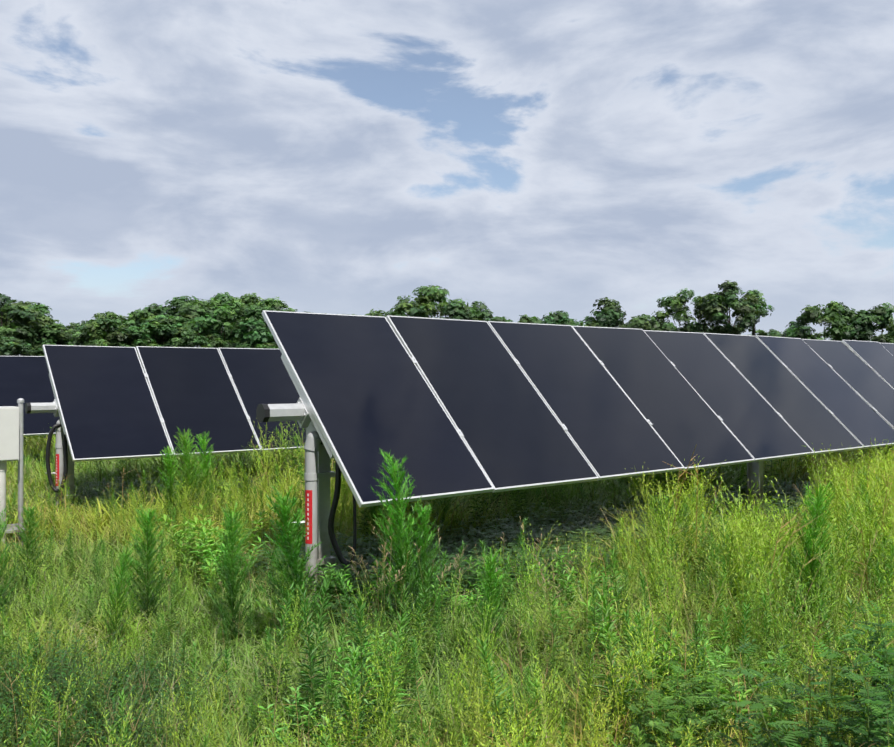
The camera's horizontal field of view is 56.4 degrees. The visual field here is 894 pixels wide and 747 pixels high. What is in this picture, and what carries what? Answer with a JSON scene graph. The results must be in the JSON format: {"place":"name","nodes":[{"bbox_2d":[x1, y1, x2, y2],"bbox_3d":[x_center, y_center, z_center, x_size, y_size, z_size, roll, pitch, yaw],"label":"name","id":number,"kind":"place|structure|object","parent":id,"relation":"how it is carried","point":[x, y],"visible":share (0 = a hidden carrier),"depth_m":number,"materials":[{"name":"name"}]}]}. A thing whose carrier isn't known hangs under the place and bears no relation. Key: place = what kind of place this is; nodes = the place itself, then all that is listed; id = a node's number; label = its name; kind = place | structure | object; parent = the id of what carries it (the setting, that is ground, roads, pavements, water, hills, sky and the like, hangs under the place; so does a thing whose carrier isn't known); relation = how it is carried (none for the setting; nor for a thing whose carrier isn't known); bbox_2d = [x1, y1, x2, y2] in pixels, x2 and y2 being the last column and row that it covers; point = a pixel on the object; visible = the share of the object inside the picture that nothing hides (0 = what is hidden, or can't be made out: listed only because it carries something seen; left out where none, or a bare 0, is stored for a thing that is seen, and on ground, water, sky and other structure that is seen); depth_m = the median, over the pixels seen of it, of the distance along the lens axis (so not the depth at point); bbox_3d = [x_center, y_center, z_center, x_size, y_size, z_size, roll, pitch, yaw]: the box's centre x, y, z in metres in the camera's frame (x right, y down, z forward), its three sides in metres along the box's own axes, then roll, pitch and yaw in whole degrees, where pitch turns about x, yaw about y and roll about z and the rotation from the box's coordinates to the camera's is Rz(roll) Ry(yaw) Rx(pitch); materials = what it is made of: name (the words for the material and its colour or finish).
{"place":"outdoors","nodes":[
{"label":"outdoors","id":0,"kind":"place"},
{"bbox_2d":[0,435,893,746],"bbox_3d":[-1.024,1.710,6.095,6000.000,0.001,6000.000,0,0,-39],"label":"ground","id":1,"kind":"structure","parent":0,"point":[340,623],"depth_m":5.48,"materials":[{"name":"green plant"}]},
{"bbox_2d":[0,398,25,552],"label":"electrical box","id":2,"kind":"object","parent":1,"relation":"on","point":[11,433],"visible":0.81,"depth_m":7.79,"materials":[{"name":"metal"}]},
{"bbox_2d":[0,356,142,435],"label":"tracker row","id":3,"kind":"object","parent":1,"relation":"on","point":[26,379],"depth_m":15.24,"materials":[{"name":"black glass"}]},
{"bbox_2d":[25,345,305,511],"bbox_3d":[23.168,1.003,32.676,72.344,2.707,1.494,0,0,-39],"label":"tracker row","id":4,"kind":"object","parent":1,"relation":"on","point":[111,403],"visible":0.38,"depth_m":11.02,"materials":[{"name":"black glass"}]},
{"bbox_2d":[0,418,893,746],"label":"weed plants","id":5,"kind":"object","parent":1,"relation":"on","point":[230,542],"visible":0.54,"depth_m":4.67,"materials":[{"name":"green plant"}]},
{"bbox_2d":[0,280,893,355],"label":"tree line","id":6,"kind":"object","parent":1,"relation":"on","point":[27,328],"visible":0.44,"depth_m":135.63,"materials":[{"name":"green plant"}]},
{"bbox_2d":[256,310,893,600],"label":"tracker row","id":7,"kind":"object","parent":1,"relation":"on","point":[451,407],"visible":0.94,"depth_m":7.54,"materials":[{"name":"black glass"}]},
{"bbox_2d":[0,0,893,354],"label":"sky","id":8,"kind":"structure","parent":0,"point":[538,158],"materials":[{"name":"white"}]}
]}

